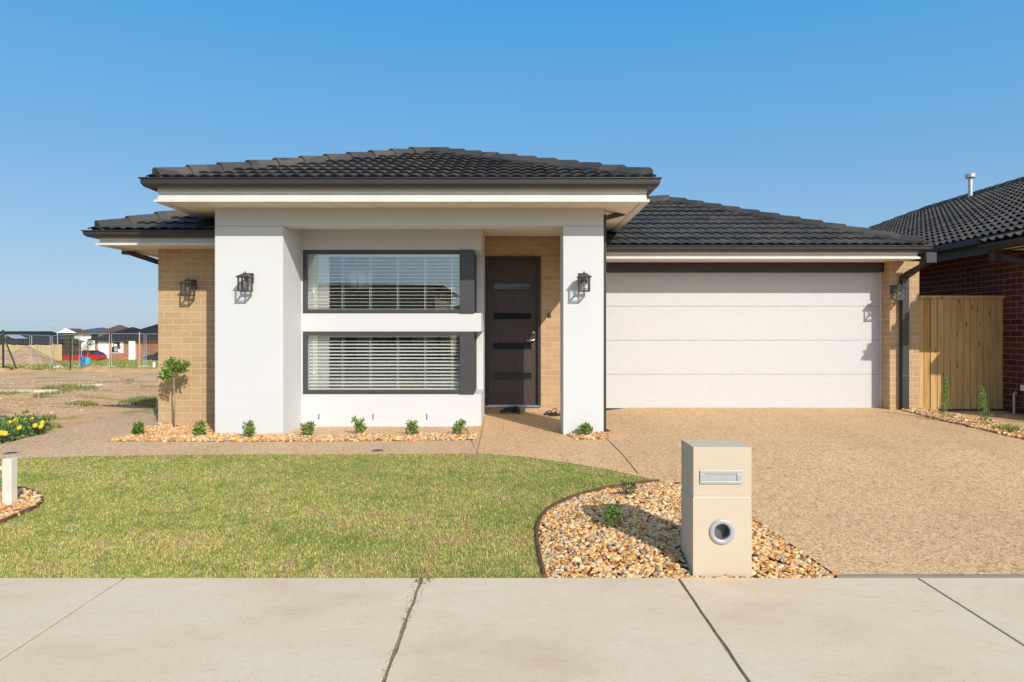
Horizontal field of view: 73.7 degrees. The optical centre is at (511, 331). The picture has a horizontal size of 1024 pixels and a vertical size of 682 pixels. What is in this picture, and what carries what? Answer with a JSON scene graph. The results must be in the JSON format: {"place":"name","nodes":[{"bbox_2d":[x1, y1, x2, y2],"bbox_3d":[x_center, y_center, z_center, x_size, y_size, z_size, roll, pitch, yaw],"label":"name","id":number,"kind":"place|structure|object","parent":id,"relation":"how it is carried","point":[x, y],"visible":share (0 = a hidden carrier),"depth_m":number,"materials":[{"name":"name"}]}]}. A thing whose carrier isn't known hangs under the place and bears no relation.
{"place":"outdoors","nodes":[
{"label":"outdoors","id":0,"kind":"place"},
{"bbox_2d":[0,487,42,518],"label":"pebble bed","id":1,"kind":"object","parent":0,"point":[33,498],"visible":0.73,"depth_m":5.30,"materials":[{"name":"beige gravel"}]},
{"bbox_2d":[0,457,16,505],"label":"timber post","id":2,"kind":"object","parent":1,"relation":"on","point":[8,467],"visible":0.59,"depth_m":5.27,"materials":[{"name":"white paint"}]},
{"bbox_2d":[0,578,121,659],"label":"footpath","id":3,"kind":"structure","parent":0,"point":[31,608],"depth_m":3.56,"materials":[{"name":"concrete"}]},
{"bbox_2d":[0,378,157,428],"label":"weedy grass","id":4,"kind":"structure","parent":0,"point":[141,402],"depth_m":14.43,"materials":[{"name":"green plant"}]},
{"bbox_2d":[58,328,118,349],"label":"two storey house","id":5,"kind":"structure","parent":0,"point":[75,333],"depth_m":118.50,"materials":[{"name":"white paint"}]},
{"bbox_2d":[0,578,419,681],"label":"footpath","id":6,"kind":"structure","parent":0,"point":[236,629],"depth_m":3.20,"materials":[{"name":"concrete"}]},
{"bbox_2d":[380,580,422,676],"bbox_3d":[-0.521,1.416,3.150,0.098,0.008,1.506,0,0,0],"label":"crack grit","id":7,"kind":"object","parent":6,"relation":"on","point":[404,619],"visible":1,"depth_m":3.37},
{"bbox_2d":[0,412,476,458],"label":"side path","id":8,"kind":"structure","parent":0,"point":[90,438],"depth_m":7.70,"materials":[{"name":"beige concrete"}]},
{"bbox_2d":[107,422,476,441],"bbox_3d":[-2.647,1.266,8.592,4.450,0.066,1.479,0,0,0],"label":"pebble strip","id":9,"kind":"object","parent":8,"relation":"on","point":[159,431],"visible":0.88,"depth_m":8.13,"materials":[{"name":"beige gravel"}]},
{"bbox_2d":[130,421,145,434],"bbox_3d":[-4.564,1.198,8.328,0.164,0.208,0.162,0,0,0],"label":"shrub","id":10,"kind":"object","parent":9,"relation":"on","point":[138,427],"visible":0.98,"depth_m":8.31,"materials":[{"name":"green plant"}]},
{"bbox_2d":[157,355,190,426],"bbox_3d":[-4.436,0.796,8.952,0.435,0.969,0.335,0,0,0],"label":"standard tree","id":11,"kind":"object","parent":9,"relation":"on","point":[177,365],"visible":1,"depth_m":8.94,"materials":[{"name":"green plant"}]},
{"bbox_2d":[192,420,207,435],"bbox_3d":[-3.796,1.191,8.297,0.189,0.220,0.196,0,0,0],"label":"shrub","id":12,"kind":"object","parent":9,"relation":"on","point":[198,429],"visible":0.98,"depth_m":8.28,"materials":[{"name":"green plant"}]},
{"bbox_2d":[242,419,255,436],"bbox_3d":[-3.117,1.172,8.096,0.152,0.258,0.158,0,0,0],"label":"shrub","id":13,"kind":"object","parent":9,"relation":"on","point":[249,430],"visible":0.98,"depth_m":8.07,"materials":[{"name":"green plant"}]},
{"bbox_2d":[299,421,315,435],"bbox_3d":[-2.477,1.189,8.287,0.183,0.224,0.184,0,0,-30],"label":"shrub","id":14,"kind":"object","parent":9,"relation":"on","point":[306,428],"visible":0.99,"depth_m":8.26,"materials":[{"name":"green plant"}]},
{"bbox_2d":[351,415,367,433],"bbox_3d":[-1.891,1.169,8.433,0.193,0.265,0.182,0,0,-42],"label":"shrub","id":15,"kind":"object","parent":9,"relation":"on","point":[359,426],"visible":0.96,"depth_m":8.41,"materials":[{"name":"green plant"}]},
{"bbox_2d":[405,419,418,434],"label":"shrub","id":16,"kind":"object","parent":9,"relation":"on","point":[411,427],"visible":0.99,"depth_m":8.31,"materials":[{"name":"green plant"}]},
{"bbox_2d":[451,418,466,433],"bbox_3d":[-0.648,1.182,8.363,0.199,0.238,0.173,0,0,-32],"label":"shrub","id":17,"kind":"object","parent":9,"relation":"on","point":[460,424],"visible":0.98,"depth_m":8.34,"materials":[{"name":"green plant"}]},
{"bbox_2d":[371,449,383,451],"bbox_3d":[-1.435,1.273,7.288,0.132,0.006,0.132,0,0,0],"label":"drain grate","id":18,"kind":"object","parent":8,"relation":"on","point":[376,450],"visible":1,"depth_m":7.27,"materials":[{"name":"metal"}]},
{"bbox_2d":[0,452,656,577],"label":"lawn ground","id":19,"kind":"structure","parent":0,"point":[352,498],"depth_m":5.14,"materials":[{"name":"green plant"}]},
{"bbox_2d":[0,486,43,523],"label":"garden edging","id":20,"kind":"object","parent":19,"relation":"on","point":[21,512],"visible":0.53,"depth_m":5.14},
{"bbox_2d":[535,479,659,577],"bbox_3d":[0.507,1.375,5.083,0.546,0.150,2.354,0,0,28],"label":"garden edging","id":21,"kind":"object","parent":19,"relation":"on","point":[540,517],"visible":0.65,"depth_m":5.32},
{"bbox_2d":[0,579,1022,681],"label":"footpath bedding","id":22,"kind":"object","parent":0,"point":[413,602],"visible":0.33,"depth_m":3.23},
{"bbox_2d":[0,363,1023,578],"bbox_3d":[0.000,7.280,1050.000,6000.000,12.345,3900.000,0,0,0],"label":"ground","id":23,"kind":"structure","parent":0,"point":[75,417],"depth_m":14.50,"materials":[{"name":"soil"}]},
{"bbox_2d":[0,412,51,443],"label":"flowering groundcover","id":24,"kind":"object","parent":23,"relation":"on","point":[18,425],"visible":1,"depth_m":8.47,"materials":[{"name":"green plant"}]},
{"bbox_2d":[0,389,57,392],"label":"concrete slab","id":25,"kind":"structure","parent":23,"relation":"on","point":[37,390],"depth_m":16.34,"materials":[{"name":"beige concrete"}]},
{"bbox_2d":[0,344,61,360],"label":"timber fence","id":26,"kind":"object","parent":23,"relation":"on","point":[47,350],"visible":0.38,"depth_m":70.00,"materials":[{"name":"brown wood"}]},
{"bbox_2d":[2,330,69,369],"bbox_3d":[-25.915,1.038,36.855,2.809,2.220,2.309,0,0,0],"label":"braced pole","id":27,"kind":"object","parent":23,"relation":"on","point":[3,354],"visible":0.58,"depth_m":35.97,"materials":[{"name":"black metal"}]},
{"bbox_2d":[0,331,84,355],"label":"brick house","id":28,"kind":"structure","parent":23,"relation":"on","point":[37,339],"depth_m":93.59,"materials":[{"name":"silver metal"}]},
{"bbox_2d":[70,336,70,367],"bbox_3d":[-25.875,1.304,40.000,0.050,2.000,0.040,0,0,0],"label":"metal stake","id":29,"kind":"object","parent":23,"relation":"on","point":[70,351],"visible":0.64,"depth_m":39.98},
{"bbox_2d":[61,333,80,360],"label":"young tree","id":30,"kind":"object","parent":23,"relation":"on","point":[72,345],"visible":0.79,"depth_m":62.07,"materials":[{"name":"green plant"}]},
{"bbox_2d":[0,375,156,415],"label":"soil stones","id":31,"kind":"object","parent":23,"relation":"on","point":[75,393],"visible":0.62,"depth_m":16.61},
{"bbox_2d":[0,359,157,369],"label":"field grass","id":32,"kind":"structure","parent":23,"relation":"on","point":[74,364],"depth_m":47.64,"materials":[{"name":"green plant"}]},
{"bbox_2d":[0,346,54,365],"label":"dirt mound","id":33,"kind":"object","parent":32,"relation":"on","point":[37,358],"visible":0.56,"depth_m":51.31,"materials":[{"name":"soil"}]},
{"bbox_2d":[0,333,157,366],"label":"temporary fence","id":34,"kind":"object","parent":32,"relation":"on","point":[76,349],"visible":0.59,"depth_m":41.99,"materials":[{"name":"silver metal"}]},
{"bbox_2d":[80,356,84,367],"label":"marker barrel","id":35,"kind":"object","parent":32,"relation":"on","point":[82,359],"visible":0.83,"depth_m":40.91,"materials":[{"name":"blue plastic"}]},
{"bbox_2d":[0,366,157,371],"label":"spoil bank","id":36,"kind":"structure","parent":23,"relation":"on","point":[99,369],"depth_m":35.09,"materials":[{"name":"beige soil"}]},
{"bbox_2d":[62,350,106,360],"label":"parked car","id":37,"kind":"object","parent":23,"relation":"on","point":[97,355],"visible":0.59,"depth_m":73.21,"materials":[{"name":"red paint"}]},
{"bbox_2d":[77,339,95,356],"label":"young tree","id":38,"kind":"object","parent":23,"relation":"on","point":[87,347],"visible":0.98,"depth_m":65.78,"materials":[{"name":"green plant"}]},
{"bbox_2d":[85,357,90,364],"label":"plastic drum","id":39,"kind":"object","parent":23,"relation":"on","point":[88,359],"visible":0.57,"depth_m":49.86,"materials":[{"name":"teal plastic"}]},
{"bbox_2d":[77,384,102,385],"bbox_3d":[-12.546,1.571,19.676,1.653,0.128,0.054,0,0,9],"label":"timber offcut","id":40,"kind":"object","parent":23,"relation":"on","point":[92,384],"visible":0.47,"depth_m":19.56,"materials":[{"name":"beige wood"}]},
{"bbox_2d":[109,325,127,329],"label":"two storey house","id":41,"kind":"structure","parent":23,"relation":"on","point":[119,327],"depth_m":131.20,"materials":[{"name":"brick"}]},
{"bbox_2d":[87,327,157,359],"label":"brick house","id":42,"kind":"structure","parent":23,"relation":"on","point":[148,343],"depth_m":80.50,"materials":[{"name":"white paint"}]},
{"bbox_2d":[98,341,108,357],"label":"garage door","id":43,"kind":"structure","parent":42,"relation":"in","point":[103,346],"depth_m":80.45,"materials":[{"name":"white paint"}]},
{"bbox_2d":[112,341,123,352],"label":"window","id":44,"kind":"structure","parent":42,"relation":"in","point":[117,346],"depth_m":80.41,"materials":[{"name":"white paint"}]},
{"bbox_2d":[139,332,139,366],"bbox_3d":[-21.825,1.190,40.000,0.050,2.285,0.040,0,0,0],"label":"timber stake","id":45,"kind":"object","parent":23,"relation":"on","point":[139,349],"visible":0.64,"depth_m":39.98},
{"bbox_2d":[142,324,157,333],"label":"brick house","id":46,"kind":"structure","parent":23,"relation":"on","point":[153,328],"depth_m":90.27,"materials":[{"name":"white paint"}]},
{"bbox_2d":[143,352,157,360],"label":"parked car","id":47,"kind":"object","parent":23,"relation":"on","point":[151,357],"visible":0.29,"depth_m":71.14,"materials":[{"name":"paint"}]},
{"bbox_2d":[80,147,936,434],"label":"brick house","id":48,"kind":"structure","parent":23,"relation":"on","point":[469,303],"depth_m":9.32,"materials":[{"name":"white paint"}]},
{"bbox_2d":[178,278,196,295],"bbox_3d":[-4.360,-0.596,9.207,0.170,0.249,0.225,0,0,0],"label":"wall lantern","id":49,"kind":"object","parent":48,"relation":"attached to","point":[191,283],"depth_m":9.16,"materials":[{"name":"metal"}]},
{"bbox_2d":[235,271,254,291],"bbox_3d":[-3.237,-0.606,8.307,0.170,0.249,0.225,0,0,0],"label":"wall lantern","id":50,"kind":"object","parent":48,"relation":"attached to","point":[248,278],"depth_m":8.27,"materials":[{"name":"metal"}]},
{"bbox_2d":[342,268,370,288],"bbox_3d":[-2.353,-0.980,10.400,0.456,0.680,0.459,0,0,0],"label":"pendant lamp","id":51,"kind":"object","parent":48,"relation":"hanging from","point":[356,285],"visible":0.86,"depth_m":10.25,"materials":[{"name":"white glass"}]},
{"bbox_2d":[303,250,476,312],"bbox_3d":[-1.653,-0.665,9.470,2.295,0.850,0.680,0,0,0],"label":"window frame","id":52,"kind":"structure","parent":48,"relation":"in","point":[468,258],"depth_m":9.14,"materials":[{"name":"grey metal"}]},
{"bbox_2d":[303,331,476,393],"bbox_3d":[-1.653,0.423,9.470,2.295,0.839,0.680,0,0,0],"label":"window frame","id":53,"kind":"structure","parent":48,"relation":"in","point":[468,339],"depth_m":9.25,"materials":[{"name":"grey metal"}]},
{"bbox_2d":[441,288,458,389],"bbox_3d":[-1.175,0.230,12.940,0.350,2.100,0.080,0,0,0],"label":"inner door","id":54,"kind":"structure","parent":48,"relation":"in","point":[443,294],"depth_m":12.90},
{"bbox_2d":[488,260,536,403],"bbox_3d":[0.013,0.014,10.575,0.764,2.243,0.109,0,0,0],"label":"front door","id":55,"kind":"structure","parent":48,"relation":"in","point":[512,284],"depth_m":10.59,"materials":[{"name":"brown wood"}]},
{"bbox_2d":[576,271,591,291],"bbox_3d":[0.874,-0.606,8.307,0.170,0.249,0.225,0,0,0],"label":"wall lantern","id":56,"kind":"object","parent":48,"relation":"attached to","point":[582,277],"depth_m":8.27,"materials":[{"name":"metal"}]},
{"bbox_2d":[606,272,881,409],"bbox_3d":[3.257,0.150,10.465,4.795,2.103,0.070,0,0,0],"label":"garage door","id":57,"kind":"structure","parent":48,"relation":"in","point":[674,339],"depth_m":10.46,"materials":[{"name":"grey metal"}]},
{"bbox_2d":[890,284,907,299],"bbox_3d":[5.712,-0.581,10.098,0.170,0.249,0.225,0,0,0],"label":"wall lantern","id":58,"kind":"object","parent":48,"relation":"attached to","point":[895,288],"depth_m":10.08,"materials":[{"name":"metal"}]},
{"bbox_2d":[535,481,835,578],"bbox_3d":[1.018,1.363,4.948,1.750,0.168,2.102,0,0,0],"label":"pebble bed","id":59,"kind":"object","parent":23,"relation":"on","point":[568,534],"visible":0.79,"depth_m":4.40,"materials":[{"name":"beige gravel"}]},
{"bbox_2d":[602,503,624,527],"bbox_3d":[0.686,1.260,4.632,0.160,0.200,0.197,0,0,0],"label":"shrub","id":60,"kind":"object","parent":59,"relation":"on","point":[614,512],"visible":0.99,"depth_m":4.62,"materials":[{"name":"green plant"}]},
{"bbox_2d":[619,480,637,495],"bbox_3d":[0.926,1.257,5.423,0.153,0.157,0.152,0,0,0],"label":"shrub","id":61,"kind":"object","parent":59,"relation":"on","point":[632,486],"visible":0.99,"depth_m":5.41,"materials":[{"name":"green plant"}]},
{"bbox_2d":[681,440,751,577],"bbox_3d":[1.222,1.127,4.099,0.340,0.907,0.291,0,0,0],"label":"letterbox","id":62,"kind":"object","parent":59,"relation":"on","point":[716,519],"visible":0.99,"depth_m":3.96,"materials":[{"name":"beige concrete"}]},
{"bbox_2d":[835,574,1023,578],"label":"driveway joint strip","id":63,"kind":"object","parent":23,"relation":"on","point":[917,576],"visible":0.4,"depth_m":3.95,"materials":[{"name":"grey concrete"}]},
{"bbox_2d":[936,378,951,417],"bbox_3d":[5.823,0.910,9.201,0.156,0.613,0.191,0,0,-25],"label":"young conifer","id":64,"kind":"object","parent":23,"relation":"on","point":[944,396],"visible":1,"depth_m":9.20,"materials":[{"name":"green plant"}]},
{"bbox_2d":[869,176,1023,414],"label":"brick house","id":65,"kind":"structure","parent":23,"relation":"on","point":[976,238],"depth_m":10.93,"materials":[{"name":"tile"}]},
{"bbox_2d":[965,173,975,197],"bbox_3d":[12.000,-3.710,17.870,0.250,0.840,0.250,0,0,0],"label":"roof flue","id":66,"kind":"object","parent":65,"relation":"on","point":[969,176],"visible":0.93,"depth_m":17.82,"materials":[{"name":"silver metal"}]},
{"bbox_2d":[919,296,1004,409],"bbox_3d":[6.750,0.347,10.290,1.300,1.765,0.100,0,0,0],"label":"timber fence","id":67,"kind":"object","parent":23,"relation":"on","point":[961,343],"visible":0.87,"depth_m":10.27,"materials":[{"name":"brown wood"}]},
{"bbox_2d":[901,408,1023,438],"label":"pebble border","id":68,"kind":"object","parent":23,"relation":"on","point":[969,421],"visible":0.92,"depth_m":8.89,"materials":[{"name":"beige gravel"}]},
{"bbox_2d":[987,423,1009,429],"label":"weed tuft","id":69,"kind":"object","parent":68,"relation":"on","point":[999,427],"visible":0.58,"depth_m":8.35,"materials":[{"name":"green plant"}]},
{"bbox_2d":[999,421,1023,431],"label":"weed tuft","id":70,"kind":"object","parent":68,"relation":"on","point":[1013,428],"visible":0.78,"depth_m":8.14,"materials":[{"name":"green plant"}]},
{"bbox_2d":[976,385,992,423],"bbox_3d":[6.007,0.951,8.666,0.201,0.554,0.166,0,0,0],"label":"young conifer","id":71,"kind":"object","parent":23,"relation":"on","point":[981,395],"visible":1,"depth_m":8.66,"materials":[{"name":"green plant"}]},
{"bbox_2d":[1013,391,1017,413],"bbox_3d":[7.328,1.049,9.934,0.036,0.363,0.131,0,0,14],"label":"garden tap","id":72,"kind":"object","parent":23,"relation":"on","point":[1015,393],"visible":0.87,"depth_m":9.97,"materials":[{"name":"metal"}]},
{"bbox_2d":[0,0,1023,332],"label":"sky","id":73,"kind":"structure","parent":0,"point":[856,113],"materials":[{"name":"blue"}]},
{"bbox_2d":[544,408,556,414],"bbox_3d":[0.578,1.203,10.240,0.274,0.091,0.103,0,0,-42],"label":"sandal","id":74,"kind":"object","parent":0,"point":[547,413],"visible":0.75,"depth_m":10.20,"materials":[{"name":"leather"}]},
{"bbox_2d":[549,411,559,415],"bbox_3d":[0.666,1.205,10.102,0.274,0.091,0.103,0,0,-25],"label":"sandal","id":75,"kind":"object","parent":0,"point":[554,414],"visible":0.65,"depth_m":10.06,"materials":[{"name":"leather"}]},
{"bbox_2d":[386,578,746,681],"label":"footpath","id":76,"kind":"structure","parent":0,"point":[557,630],"depth_m":3.19,"materials":[{"name":"concrete"}]},
{"bbox_2d":[412,577,434,584],"bbox_3d":[-0.510,1.415,3.895,0.122,0.010,0.133,0,0,-43],"label":"crack grit","id":77,"kind":"object","parent":76,"relation":"on","point":[417,580],"visible":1,"depth_m":3.88,"materials":[{"name":"grey gravel"}]},
{"bbox_2d":[467,408,1023,573],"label":"driveway","id":78,"kind":"structure","parent":0,"point":[861,491],"depth_m":6.34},
{"bbox_2d":[476,416,484,452],"bbox_3d":[-0.384,1.262,8.586,0.011,0.022,2.851,0,0,-1],"label":"path joint","id":79,"kind":"object","parent":78,"relation":"on","point":[480,435],"visible":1,"depth_m":8.25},
{"bbox_2d":[500,407,514,413],"bbox_3d":[-0.059,1.198,10.379,0.268,0.095,0.096,0,0,-19],"label":"shoe","id":80,"kind":"object","parent":78,"relation":"on","point":[507,410],"visible":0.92,"depth_m":10.34,"materials":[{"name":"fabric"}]},
{"bbox_2d":[514,406,520,413],"bbox_3d":[0.078,1.198,10.378,0.096,0.095,0.268,0,0,-9],"label":"shoe","id":81,"kind":"object","parent":78,"relation":"on","point":[516,410],"visible":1,"depth_m":10.30,"materials":[{"name":"fabric"}]},
{"bbox_2d":[577,422,592,435],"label":"shrub","id":82,"kind":"object","parent":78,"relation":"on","point":[585,426],"visible":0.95,"depth_m":8.27,"materials":[{"name":"green plant"}]},
{"bbox_2d":[566,431,609,439],"bbox_3d":[0.906,1.260,8.269,0.537,0.071,0.563,0,0,0],"label":"pebble patch","id":83,"kind":"object","parent":78,"relation":"on","point":[596,435],"visible":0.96,"depth_m":8.16,"materials":[{"name":"beige gravel"}]},
{"bbox_2d":[606,438,637,472],"bbox_3d":[1.132,1.279,7.261,0.011,0.045,2.004,0,0,-2],"label":"driveway joint","id":84,"kind":"object","parent":78,"relation":"on","point":[624,456],"visible":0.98,"depth_m":6.89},
{"bbox_2d":[680,578,1023,681],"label":"footpath","id":85,"kind":"structure","parent":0,"point":[841,630],"depth_m":3.21,"materials":[{"name":"concrete"}]},
{"bbox_2d":[919,578,1023,645],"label":"footpath","id":86,"kind":"structure","parent":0,"point":[997,603],"depth_m":3.63,"materials":[{"name":"concrete"}]}
]}

